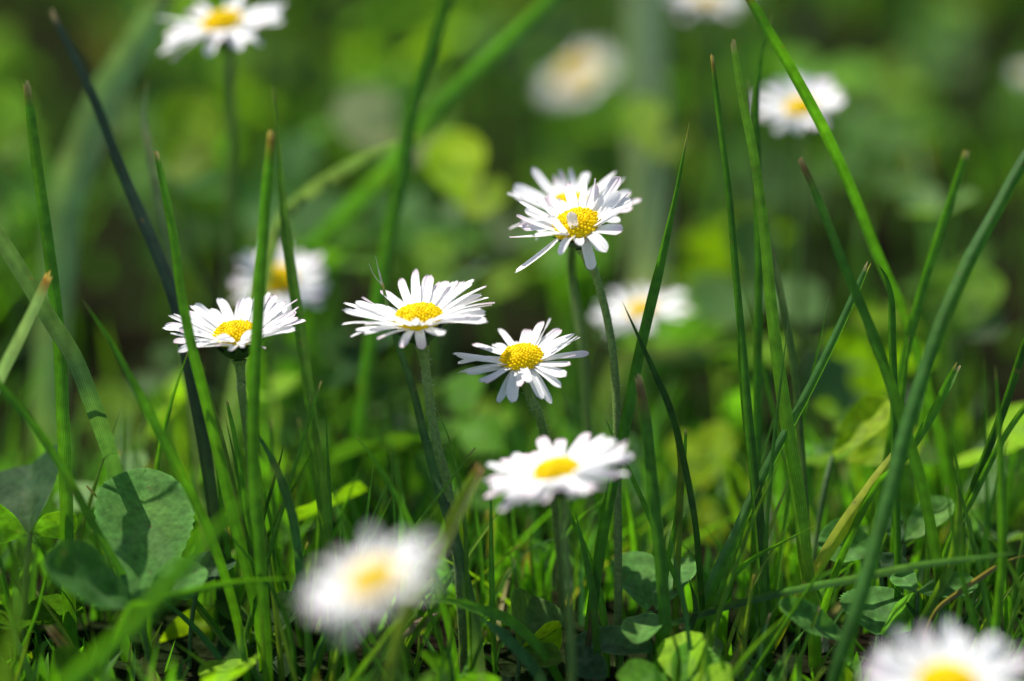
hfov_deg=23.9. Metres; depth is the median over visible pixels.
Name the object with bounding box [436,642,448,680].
grass blade
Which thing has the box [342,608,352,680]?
grass blade
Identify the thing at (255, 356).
grass blade
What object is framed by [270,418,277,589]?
grass blade
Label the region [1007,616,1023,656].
grass blade
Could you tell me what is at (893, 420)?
grass blade
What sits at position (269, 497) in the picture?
grass blade
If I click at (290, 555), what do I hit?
grass blade
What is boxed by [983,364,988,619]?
grass blade
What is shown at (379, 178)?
grass blade
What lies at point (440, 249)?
clover plant
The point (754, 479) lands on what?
grass blade
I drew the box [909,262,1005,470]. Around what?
clover plant
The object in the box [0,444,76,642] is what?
clover plant
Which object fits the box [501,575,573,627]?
grass blade
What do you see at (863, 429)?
clover plant
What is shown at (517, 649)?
grass blade
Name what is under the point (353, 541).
grass blade
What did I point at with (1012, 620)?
grass blade
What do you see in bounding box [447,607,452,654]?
grass blade
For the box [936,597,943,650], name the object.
grass blade
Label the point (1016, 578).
grass blade
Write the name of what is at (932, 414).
grass blade
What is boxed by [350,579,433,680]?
grass blade
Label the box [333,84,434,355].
clover plant
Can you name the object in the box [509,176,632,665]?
daisy
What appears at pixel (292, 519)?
grass blade
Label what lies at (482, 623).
grass blade
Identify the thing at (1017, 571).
grass blade
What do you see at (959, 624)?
grass blade
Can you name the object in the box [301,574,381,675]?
grass blade
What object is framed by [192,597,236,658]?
grass blade
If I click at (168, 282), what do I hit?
grass blade
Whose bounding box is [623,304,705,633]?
grass blade
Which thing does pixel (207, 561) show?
clover plant
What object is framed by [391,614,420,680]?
grass blade
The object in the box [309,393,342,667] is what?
grass blade
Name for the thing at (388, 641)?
grass blade
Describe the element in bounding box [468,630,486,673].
grass blade
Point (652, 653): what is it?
grass blade
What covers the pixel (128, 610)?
grass blade
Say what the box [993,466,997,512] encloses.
grass blade
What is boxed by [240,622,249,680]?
grass blade
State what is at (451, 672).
grass blade
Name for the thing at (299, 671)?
grass blade
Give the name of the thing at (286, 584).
grass blade
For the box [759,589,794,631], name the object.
grass blade
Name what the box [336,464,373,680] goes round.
grass blade
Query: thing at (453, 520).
grass blade
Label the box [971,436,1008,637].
grass blade
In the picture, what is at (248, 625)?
grass blade
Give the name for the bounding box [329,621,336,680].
grass blade
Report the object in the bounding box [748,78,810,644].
grass blade
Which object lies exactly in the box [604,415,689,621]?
grass blade
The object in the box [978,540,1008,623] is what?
grass blade
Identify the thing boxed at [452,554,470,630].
grass blade
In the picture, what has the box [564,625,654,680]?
clover plant
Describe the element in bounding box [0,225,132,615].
grass blade
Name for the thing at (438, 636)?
grass blade
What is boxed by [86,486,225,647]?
grass blade
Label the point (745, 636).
grass blade
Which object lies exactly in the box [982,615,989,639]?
grass blade
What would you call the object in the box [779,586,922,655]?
clover plant
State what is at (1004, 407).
grass blade
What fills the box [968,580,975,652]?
grass blade
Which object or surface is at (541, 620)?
clover plant
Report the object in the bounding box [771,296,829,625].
grass blade
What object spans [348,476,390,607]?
grass blade
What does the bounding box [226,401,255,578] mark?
grass blade
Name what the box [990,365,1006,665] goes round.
grass blade
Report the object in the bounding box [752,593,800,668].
grass blade
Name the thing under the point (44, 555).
grass blade
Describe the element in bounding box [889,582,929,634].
grass blade
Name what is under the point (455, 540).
grass blade
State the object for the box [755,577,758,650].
grass blade
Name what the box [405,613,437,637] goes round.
dry leaf
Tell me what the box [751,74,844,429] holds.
daisy
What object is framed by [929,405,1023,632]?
grass blade
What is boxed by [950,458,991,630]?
grass blade
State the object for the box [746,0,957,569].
grass blade
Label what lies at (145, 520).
clover plant
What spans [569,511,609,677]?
grass blade
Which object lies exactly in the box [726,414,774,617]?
grass blade
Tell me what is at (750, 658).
grass blade
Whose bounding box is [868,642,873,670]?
grass blade
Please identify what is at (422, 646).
grass blade
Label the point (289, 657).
grass blade
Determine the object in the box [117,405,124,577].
grass blade
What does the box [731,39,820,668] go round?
grass blade
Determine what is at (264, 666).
grass blade
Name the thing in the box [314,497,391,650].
grass blade
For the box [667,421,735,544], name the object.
clover plant
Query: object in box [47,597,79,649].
grass blade
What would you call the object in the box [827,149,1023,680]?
grass blade
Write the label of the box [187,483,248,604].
grass blade
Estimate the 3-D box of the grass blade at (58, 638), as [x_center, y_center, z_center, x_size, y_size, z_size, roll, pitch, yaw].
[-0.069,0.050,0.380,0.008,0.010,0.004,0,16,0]
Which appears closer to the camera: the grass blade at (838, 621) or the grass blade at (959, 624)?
the grass blade at (959, 624)
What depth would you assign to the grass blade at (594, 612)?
0.39 m
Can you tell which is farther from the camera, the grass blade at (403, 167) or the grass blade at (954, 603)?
the grass blade at (403, 167)
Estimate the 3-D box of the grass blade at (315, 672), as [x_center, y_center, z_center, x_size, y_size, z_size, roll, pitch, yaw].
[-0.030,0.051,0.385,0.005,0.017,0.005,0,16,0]
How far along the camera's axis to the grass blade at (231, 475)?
0.39 m
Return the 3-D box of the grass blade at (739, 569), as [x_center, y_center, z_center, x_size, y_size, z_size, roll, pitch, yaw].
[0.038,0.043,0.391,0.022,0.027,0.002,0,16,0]
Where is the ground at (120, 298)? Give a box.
[0,0,1023,680]
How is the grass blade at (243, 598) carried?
on the ground at (120, 298)
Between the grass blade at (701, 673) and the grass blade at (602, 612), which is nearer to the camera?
the grass blade at (701, 673)
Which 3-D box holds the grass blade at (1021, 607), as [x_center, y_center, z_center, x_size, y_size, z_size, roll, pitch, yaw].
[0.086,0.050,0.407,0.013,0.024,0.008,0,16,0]
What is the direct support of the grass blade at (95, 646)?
on the ground at (120, 298)
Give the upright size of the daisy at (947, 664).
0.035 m
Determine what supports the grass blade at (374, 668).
on the ground at (120, 298)
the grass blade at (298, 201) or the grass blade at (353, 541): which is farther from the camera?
the grass blade at (298, 201)
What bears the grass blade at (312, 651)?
on the ground at (120, 298)
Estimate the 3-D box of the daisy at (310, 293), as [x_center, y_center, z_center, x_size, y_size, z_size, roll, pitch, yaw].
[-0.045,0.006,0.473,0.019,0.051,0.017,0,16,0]
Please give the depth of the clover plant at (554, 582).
0.43 m
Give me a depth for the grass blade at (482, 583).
0.41 m
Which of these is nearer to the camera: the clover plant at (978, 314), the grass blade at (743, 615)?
the grass blade at (743, 615)
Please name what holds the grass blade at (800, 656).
on the ground at (120, 298)
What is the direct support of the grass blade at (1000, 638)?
on the ground at (120, 298)
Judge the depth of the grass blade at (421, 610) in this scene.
0.42 m
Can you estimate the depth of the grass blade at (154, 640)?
0.40 m
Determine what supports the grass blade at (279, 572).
on the ground at (120, 298)
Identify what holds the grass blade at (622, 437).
on the ground at (120, 298)
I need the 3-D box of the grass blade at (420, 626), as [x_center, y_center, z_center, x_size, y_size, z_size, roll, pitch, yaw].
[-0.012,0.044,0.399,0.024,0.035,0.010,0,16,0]
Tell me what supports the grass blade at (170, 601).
on the ground at (120, 298)
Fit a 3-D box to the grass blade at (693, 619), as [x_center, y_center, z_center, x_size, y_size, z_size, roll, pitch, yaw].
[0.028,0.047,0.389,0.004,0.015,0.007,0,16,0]
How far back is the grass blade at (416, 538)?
0.38 m
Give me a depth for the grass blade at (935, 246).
0.41 m
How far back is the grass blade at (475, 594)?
0.41 m
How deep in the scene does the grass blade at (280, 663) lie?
0.39 m
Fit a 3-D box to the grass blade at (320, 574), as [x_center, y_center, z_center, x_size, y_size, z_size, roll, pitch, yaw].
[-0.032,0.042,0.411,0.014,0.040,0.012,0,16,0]
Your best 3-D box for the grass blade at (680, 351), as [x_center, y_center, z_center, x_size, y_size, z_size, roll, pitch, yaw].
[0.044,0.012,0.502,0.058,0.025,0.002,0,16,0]
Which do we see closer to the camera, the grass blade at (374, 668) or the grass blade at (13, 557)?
the grass blade at (374, 668)
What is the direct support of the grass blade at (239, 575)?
on the ground at (120, 298)
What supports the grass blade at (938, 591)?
on the ground at (120, 298)
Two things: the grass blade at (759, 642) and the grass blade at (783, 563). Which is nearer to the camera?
the grass blade at (759, 642)
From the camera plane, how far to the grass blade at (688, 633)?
0.38 m
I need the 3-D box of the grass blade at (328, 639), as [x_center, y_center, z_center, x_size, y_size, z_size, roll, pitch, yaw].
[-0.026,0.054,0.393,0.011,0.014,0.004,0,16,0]
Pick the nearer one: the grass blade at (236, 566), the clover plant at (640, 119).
the grass blade at (236, 566)
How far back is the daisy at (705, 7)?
0.58 m
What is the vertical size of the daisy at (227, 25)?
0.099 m
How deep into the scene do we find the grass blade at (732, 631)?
0.39 m
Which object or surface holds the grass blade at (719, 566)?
on the ground at (120, 298)
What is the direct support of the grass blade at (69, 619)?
on the ground at (120, 298)
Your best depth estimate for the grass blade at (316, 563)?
0.41 m
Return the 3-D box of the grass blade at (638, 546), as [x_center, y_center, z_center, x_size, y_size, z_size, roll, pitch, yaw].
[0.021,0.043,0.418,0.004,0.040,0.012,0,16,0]
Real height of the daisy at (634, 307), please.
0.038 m
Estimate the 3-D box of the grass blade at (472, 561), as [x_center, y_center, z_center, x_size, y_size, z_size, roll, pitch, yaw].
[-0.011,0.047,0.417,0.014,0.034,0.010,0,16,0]
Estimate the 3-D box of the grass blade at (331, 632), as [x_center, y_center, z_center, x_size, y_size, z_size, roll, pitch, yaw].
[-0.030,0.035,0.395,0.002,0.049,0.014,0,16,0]
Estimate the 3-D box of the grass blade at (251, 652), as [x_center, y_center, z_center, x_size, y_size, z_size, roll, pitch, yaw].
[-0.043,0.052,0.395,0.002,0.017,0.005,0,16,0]
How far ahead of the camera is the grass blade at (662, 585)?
0.39 m
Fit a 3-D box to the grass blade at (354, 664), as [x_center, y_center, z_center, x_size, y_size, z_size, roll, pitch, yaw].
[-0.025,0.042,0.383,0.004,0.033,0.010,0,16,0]
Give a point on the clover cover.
(874, 164)
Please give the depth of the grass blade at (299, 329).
0.41 m
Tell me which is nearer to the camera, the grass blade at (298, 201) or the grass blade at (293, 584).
the grass blade at (293, 584)
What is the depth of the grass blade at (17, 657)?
0.39 m
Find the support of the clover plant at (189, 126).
on the ground at (120, 298)
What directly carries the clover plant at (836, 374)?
on the ground at (120, 298)
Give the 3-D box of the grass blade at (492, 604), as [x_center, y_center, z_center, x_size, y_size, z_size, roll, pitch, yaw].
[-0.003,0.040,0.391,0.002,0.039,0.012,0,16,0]
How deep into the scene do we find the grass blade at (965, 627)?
0.40 m
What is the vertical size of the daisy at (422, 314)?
0.063 m
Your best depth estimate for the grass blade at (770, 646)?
0.38 m
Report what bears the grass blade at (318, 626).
on the ground at (120, 298)
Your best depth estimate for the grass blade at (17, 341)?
0.38 m
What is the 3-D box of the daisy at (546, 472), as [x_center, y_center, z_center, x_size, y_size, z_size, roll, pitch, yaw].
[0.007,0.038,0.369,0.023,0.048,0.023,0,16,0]
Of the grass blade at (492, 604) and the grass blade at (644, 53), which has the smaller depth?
the grass blade at (492, 604)
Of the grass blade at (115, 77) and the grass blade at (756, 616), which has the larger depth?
the grass blade at (115, 77)
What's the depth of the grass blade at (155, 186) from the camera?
0.42 m
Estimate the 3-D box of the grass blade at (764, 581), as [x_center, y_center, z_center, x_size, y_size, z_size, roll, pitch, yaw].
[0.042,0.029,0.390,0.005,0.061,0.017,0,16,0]
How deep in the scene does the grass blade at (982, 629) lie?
0.39 m
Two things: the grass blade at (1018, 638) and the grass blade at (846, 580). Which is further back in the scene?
the grass blade at (1018, 638)
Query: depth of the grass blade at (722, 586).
0.39 m
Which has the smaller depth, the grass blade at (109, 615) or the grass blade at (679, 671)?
the grass blade at (679, 671)
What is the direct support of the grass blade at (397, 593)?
on the ground at (120, 298)
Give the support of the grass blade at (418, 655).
on the ground at (120, 298)
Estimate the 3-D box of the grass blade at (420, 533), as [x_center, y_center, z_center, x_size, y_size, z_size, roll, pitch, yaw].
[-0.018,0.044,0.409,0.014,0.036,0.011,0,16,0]
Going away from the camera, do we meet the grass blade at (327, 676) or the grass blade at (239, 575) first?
the grass blade at (327, 676)
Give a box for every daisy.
[155,0,285,465]
[162,292,305,512]
[229,245,328,486]
[301,527,447,680]
[341,269,494,667]
[454,318,588,627]
[484,432,632,680]
[508,167,640,558]
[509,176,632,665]
[540,46,614,182]
[591,283,694,466]
[677,0,744,268]
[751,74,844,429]
[860,618,1023,680]
[1013,66,1023,278]
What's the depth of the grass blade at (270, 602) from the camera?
0.40 m
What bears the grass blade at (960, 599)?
on the ground at (120, 298)
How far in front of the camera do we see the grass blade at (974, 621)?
0.38 m
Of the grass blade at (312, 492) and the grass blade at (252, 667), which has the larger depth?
the grass blade at (312, 492)
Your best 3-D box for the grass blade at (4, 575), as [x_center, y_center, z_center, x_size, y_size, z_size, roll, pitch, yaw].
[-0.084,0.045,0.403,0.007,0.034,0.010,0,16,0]
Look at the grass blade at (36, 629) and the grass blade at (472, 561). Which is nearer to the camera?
the grass blade at (36, 629)
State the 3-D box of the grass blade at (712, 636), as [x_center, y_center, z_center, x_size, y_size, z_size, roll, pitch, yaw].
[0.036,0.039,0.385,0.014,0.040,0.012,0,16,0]
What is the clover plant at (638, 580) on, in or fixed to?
on the ground at (120, 298)
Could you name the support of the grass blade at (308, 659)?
on the ground at (120, 298)
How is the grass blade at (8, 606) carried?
on the ground at (120, 298)
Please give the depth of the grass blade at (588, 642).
0.39 m
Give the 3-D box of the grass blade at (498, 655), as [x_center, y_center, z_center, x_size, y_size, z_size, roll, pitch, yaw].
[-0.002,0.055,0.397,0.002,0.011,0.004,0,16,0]
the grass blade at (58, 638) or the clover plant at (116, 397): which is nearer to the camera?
the grass blade at (58, 638)
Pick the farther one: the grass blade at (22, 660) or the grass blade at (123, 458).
the grass blade at (123, 458)
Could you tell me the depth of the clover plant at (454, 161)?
0.50 m
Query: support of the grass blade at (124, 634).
on the ground at (120, 298)
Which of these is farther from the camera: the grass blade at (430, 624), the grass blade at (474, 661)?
the grass blade at (430, 624)
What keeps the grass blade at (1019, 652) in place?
on the ground at (120, 298)
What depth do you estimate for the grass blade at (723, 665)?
0.37 m
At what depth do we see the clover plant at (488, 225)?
0.55 m
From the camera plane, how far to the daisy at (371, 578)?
0.29 m
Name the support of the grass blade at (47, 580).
on the ground at (120, 298)
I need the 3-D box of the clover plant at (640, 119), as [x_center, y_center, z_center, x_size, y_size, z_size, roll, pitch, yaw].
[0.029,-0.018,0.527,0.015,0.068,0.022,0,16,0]
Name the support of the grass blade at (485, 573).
on the ground at (120, 298)
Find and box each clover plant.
[0,86,30,414]
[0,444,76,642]
[43,468,207,680]
[82,383,145,452]
[157,91,222,394]
[159,607,212,642]
[180,550,235,668]
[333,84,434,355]
[358,360,407,458]
[402,235,491,373]
[424,130,507,451]
[447,182,530,373]
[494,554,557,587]
[511,587,563,680]
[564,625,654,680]
[610,551,696,661]
[617,95,684,355]
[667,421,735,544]
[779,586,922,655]
[801,348,920,420]
[812,396,922,561]
[818,518,907,645]
[887,496,953,594]
[890,571,977,647]
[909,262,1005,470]
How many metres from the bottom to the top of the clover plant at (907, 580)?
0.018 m
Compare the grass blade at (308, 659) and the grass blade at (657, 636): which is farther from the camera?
the grass blade at (657, 636)
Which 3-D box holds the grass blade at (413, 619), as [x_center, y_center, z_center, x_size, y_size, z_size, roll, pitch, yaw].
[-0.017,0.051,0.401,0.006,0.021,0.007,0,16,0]
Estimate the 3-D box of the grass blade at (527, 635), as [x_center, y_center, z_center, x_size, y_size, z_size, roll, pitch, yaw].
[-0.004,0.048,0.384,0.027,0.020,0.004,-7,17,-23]
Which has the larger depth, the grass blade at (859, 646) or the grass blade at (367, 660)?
the grass blade at (859, 646)
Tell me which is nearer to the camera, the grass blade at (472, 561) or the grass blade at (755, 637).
the grass blade at (755, 637)
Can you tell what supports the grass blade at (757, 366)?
on the ground at (120, 298)
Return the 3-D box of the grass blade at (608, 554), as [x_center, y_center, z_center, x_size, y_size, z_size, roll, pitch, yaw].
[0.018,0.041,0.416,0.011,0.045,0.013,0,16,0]
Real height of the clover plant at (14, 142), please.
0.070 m
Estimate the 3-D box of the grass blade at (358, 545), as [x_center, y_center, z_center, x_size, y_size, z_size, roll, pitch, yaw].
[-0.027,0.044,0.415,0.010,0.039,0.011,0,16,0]
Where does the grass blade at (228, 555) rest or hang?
on the ground at (120, 298)
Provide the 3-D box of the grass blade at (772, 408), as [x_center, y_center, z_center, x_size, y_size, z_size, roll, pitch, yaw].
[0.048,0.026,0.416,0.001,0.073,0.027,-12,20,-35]
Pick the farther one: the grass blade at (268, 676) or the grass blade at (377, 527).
the grass blade at (377, 527)
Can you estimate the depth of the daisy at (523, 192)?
0.42 m
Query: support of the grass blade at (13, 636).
on the ground at (120, 298)
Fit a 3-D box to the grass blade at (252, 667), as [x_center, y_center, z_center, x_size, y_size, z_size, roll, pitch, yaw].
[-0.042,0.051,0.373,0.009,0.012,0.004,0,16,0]
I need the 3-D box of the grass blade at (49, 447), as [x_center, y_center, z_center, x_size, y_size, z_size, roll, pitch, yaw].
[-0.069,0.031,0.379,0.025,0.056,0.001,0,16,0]
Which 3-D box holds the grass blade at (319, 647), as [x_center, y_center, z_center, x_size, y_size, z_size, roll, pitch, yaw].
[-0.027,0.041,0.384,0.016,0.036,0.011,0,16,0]
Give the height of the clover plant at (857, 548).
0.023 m
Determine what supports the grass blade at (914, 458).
on the ground at (120, 298)
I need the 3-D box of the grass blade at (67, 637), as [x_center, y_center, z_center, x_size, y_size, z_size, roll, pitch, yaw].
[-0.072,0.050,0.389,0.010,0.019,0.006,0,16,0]
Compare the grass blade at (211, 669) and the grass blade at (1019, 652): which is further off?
the grass blade at (1019, 652)
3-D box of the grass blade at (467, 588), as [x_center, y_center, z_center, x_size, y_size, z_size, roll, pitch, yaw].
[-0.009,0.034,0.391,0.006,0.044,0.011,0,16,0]
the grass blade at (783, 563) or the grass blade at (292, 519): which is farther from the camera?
the grass blade at (783, 563)
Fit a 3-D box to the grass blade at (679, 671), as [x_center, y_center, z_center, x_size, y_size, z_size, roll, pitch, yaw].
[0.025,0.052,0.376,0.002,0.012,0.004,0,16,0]
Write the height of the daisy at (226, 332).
0.059 m
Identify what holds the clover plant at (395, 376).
on the ground at (120, 298)
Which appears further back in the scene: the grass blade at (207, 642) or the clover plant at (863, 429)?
the clover plant at (863, 429)
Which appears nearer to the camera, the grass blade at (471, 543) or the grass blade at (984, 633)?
the grass blade at (984, 633)
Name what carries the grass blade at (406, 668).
on the ground at (120, 298)
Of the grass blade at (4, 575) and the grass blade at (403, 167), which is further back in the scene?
the grass blade at (403, 167)
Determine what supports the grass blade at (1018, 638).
on the ground at (120, 298)
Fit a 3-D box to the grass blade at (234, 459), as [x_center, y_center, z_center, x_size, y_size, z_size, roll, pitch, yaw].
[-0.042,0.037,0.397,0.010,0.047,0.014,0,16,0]
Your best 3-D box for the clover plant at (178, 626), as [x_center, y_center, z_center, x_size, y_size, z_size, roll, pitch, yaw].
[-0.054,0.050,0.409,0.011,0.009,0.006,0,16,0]
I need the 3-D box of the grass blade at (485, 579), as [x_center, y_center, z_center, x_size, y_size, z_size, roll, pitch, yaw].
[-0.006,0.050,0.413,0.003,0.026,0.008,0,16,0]
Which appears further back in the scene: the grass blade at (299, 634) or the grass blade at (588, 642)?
the grass blade at (299, 634)
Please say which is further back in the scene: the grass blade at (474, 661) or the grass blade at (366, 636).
the grass blade at (366, 636)
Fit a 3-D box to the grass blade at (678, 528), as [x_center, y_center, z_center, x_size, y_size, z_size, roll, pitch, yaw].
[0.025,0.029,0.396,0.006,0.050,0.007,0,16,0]
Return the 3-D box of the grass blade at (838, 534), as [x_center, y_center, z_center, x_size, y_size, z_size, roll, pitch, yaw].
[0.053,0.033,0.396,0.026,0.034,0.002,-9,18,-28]
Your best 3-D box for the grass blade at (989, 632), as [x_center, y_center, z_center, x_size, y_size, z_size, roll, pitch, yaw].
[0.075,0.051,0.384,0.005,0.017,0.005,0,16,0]
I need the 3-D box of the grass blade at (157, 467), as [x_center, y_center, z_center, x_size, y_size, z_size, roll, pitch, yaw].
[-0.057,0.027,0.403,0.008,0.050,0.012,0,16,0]
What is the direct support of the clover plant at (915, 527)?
on the ground at (120, 298)
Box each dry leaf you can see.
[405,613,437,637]
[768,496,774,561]
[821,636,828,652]
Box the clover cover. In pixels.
[0,0,1023,680]
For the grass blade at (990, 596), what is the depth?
0.40 m
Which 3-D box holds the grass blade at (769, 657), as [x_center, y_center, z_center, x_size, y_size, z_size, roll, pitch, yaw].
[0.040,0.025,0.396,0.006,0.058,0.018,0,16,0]
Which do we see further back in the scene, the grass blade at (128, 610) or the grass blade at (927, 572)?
the grass blade at (927, 572)
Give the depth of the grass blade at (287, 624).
0.38 m
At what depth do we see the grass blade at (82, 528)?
0.40 m
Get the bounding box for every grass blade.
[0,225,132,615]
[0,271,52,383]
[0,381,156,679]
[0,497,31,680]
[0,555,12,608]
[0,569,23,677]
[7,541,17,576]
[10,572,45,659]
[13,571,46,669]
[15,630,30,680]
[23,80,77,646]
[31,0,174,472]
[31,530,80,648]
[35,591,72,644]
[37,451,119,597]
[45,625,93,680]
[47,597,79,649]
[48,8,230,630]
[58,465,281,680]
[61,409,120,635]
[83,301,251,680]
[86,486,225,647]
[89,479,113,621]
[92,632,100,677]
[97,578,293,680]
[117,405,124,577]
[129,434,172,608]
[141,81,211,594]
[146,353,187,641]
[151,623,161,652]
[153,150,260,671]
[165,601,233,680]
[175,643,216,672]
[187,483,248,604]
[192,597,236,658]
[200,360,275,648]
[214,630,262,680]
[215,135,423,512]
[216,470,247,651]
[225,417,274,639]
[225,528,296,680]
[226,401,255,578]
[234,381,321,680]
[234,554,238,579]
[235,0,560,435]
[235,548,240,588]
[240,434,321,606]
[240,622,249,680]
[242,617,304,679]
[244,418,312,656]
[245,438,284,680]
[247,129,274,680]
[247,608,254,673]
[248,488,271,608]
[249,502,302,632]
[252,440,284,624]
[252,632,269,680]
[259,589,267,680]
[260,472,289,646]
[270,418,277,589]
[272,82,328,637]
[272,597,297,680]
[275,572,319,680]
[281,542,307,641]
[286,413,317,585]
[294,581,304,646]
[298,419,323,580]
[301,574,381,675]
[303,484,386,680]
[303,568,310,680]
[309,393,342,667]
[309,468,359,609]
[310,517,319,628]
[311,620,332,680]
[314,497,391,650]
[314,587,339,633]
[317,627,363,680]
[324,447,475,680]
[325,406,333,669]
[329,603,355,680]
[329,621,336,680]
[331,487,379,619]
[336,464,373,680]
[340,478,376,580]
[340,497,358,680]
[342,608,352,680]
[344,0,453,553]
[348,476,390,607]
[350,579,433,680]
[354,513,424,617]
[355,434,459,672]
[363,618,369,669]
[364,600,424,680]
[369,256,484,673]
[374,505,438,636]
[375,586,432,675]
[389,462,483,680]
[390,453,399,618]
[390,600,410,680]
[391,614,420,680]
[404,580,428,643]
[406,511,499,649]
[408,568,444,652]
[414,627,431,663]
[414,629,419,680]
[417,598,563,680]
[420,545,519,634]
[422,595,445,640]
[436,408,471,669]
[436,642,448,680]
[446,641,454,680]
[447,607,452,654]
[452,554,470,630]
[453,491,488,595]
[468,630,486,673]
[469,510,488,571]
[473,492,484,616]
[474,571,476,602]
[477,616,547,680]
[480,561,516,629]
[484,560,486,601]
[489,474,496,675]
[497,643,500,665]
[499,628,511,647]
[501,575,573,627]
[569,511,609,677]
[575,511,600,654]
[584,122,689,630]
[584,611,592,680]
[590,479,625,619]
[592,339,824,435]
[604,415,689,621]
[616,551,1023,676]
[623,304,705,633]
[624,0,666,336]
[624,470,645,613]
[635,373,671,680]
[639,613,654,659]
[650,371,684,634]
[654,429,686,664]
[668,531,692,650]
[671,630,681,680]
[689,579,697,630]
[693,525,815,631]
[696,261,869,632]
[697,628,707,680]
[705,486,759,636]
[708,458,780,648]
[710,54,774,651]
[717,644,725,670]
[722,531,783,660]
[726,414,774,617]
[729,616,754,669]
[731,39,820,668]
[731,605,797,678]
[732,479,788,657]
[736,596,784,680]
[737,336,772,668]
[738,575,754,680]
[740,273,793,515]
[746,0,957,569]
[747,543,839,680]
[748,13,772,639]
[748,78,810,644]
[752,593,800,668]
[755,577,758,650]
[755,612,769,680]
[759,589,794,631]
[760,326,787,680]
[761,464,790,622]
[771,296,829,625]
[771,453,890,653]
[789,606,819,680]
[798,157,949,620]
[810,644,834,674]
[820,362,960,612]
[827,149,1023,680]
[836,612,841,626]
[854,640,865,651]
[863,150,968,632]
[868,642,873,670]
[877,263,900,650]
[886,338,908,637]
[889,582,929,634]
[900,487,962,658]
[919,555,1023,652]
[922,529,930,658]
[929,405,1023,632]
[932,338,1023,643]
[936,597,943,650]
[939,597,978,654]
[945,486,997,680]
[950,417,965,634]
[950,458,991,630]
[950,598,957,613]
[956,492,1023,600]
[960,587,988,632]
[966,532,1001,637]
[968,512,1002,640]
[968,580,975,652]
[969,572,1023,653]
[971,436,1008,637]
[974,608,1001,678]
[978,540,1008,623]
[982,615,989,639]
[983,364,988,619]
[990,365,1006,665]
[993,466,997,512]
[1000,578,1023,662]
[1002,601,1023,636]
[1004,533,1023,646]
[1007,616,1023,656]
[1008,637,1023,677]
[1015,632,1020,646]
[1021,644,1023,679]
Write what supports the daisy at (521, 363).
on the ground at (120, 298)
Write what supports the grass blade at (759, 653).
on the ground at (120, 298)
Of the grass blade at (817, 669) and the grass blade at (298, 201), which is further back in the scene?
the grass blade at (298, 201)
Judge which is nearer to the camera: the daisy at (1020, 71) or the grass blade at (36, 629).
the grass blade at (36, 629)
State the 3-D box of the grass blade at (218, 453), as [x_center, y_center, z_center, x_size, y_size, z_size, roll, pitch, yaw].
[-0.050,0.013,0.389,0.005,0.084,0.027,-14,21,-39]
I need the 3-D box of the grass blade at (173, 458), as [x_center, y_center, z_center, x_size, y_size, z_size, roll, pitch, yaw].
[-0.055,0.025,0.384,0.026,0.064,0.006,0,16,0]
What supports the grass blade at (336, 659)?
on the ground at (120, 298)
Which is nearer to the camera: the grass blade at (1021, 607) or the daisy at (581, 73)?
the grass blade at (1021, 607)
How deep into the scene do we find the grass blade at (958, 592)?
0.39 m
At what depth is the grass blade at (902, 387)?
0.40 m

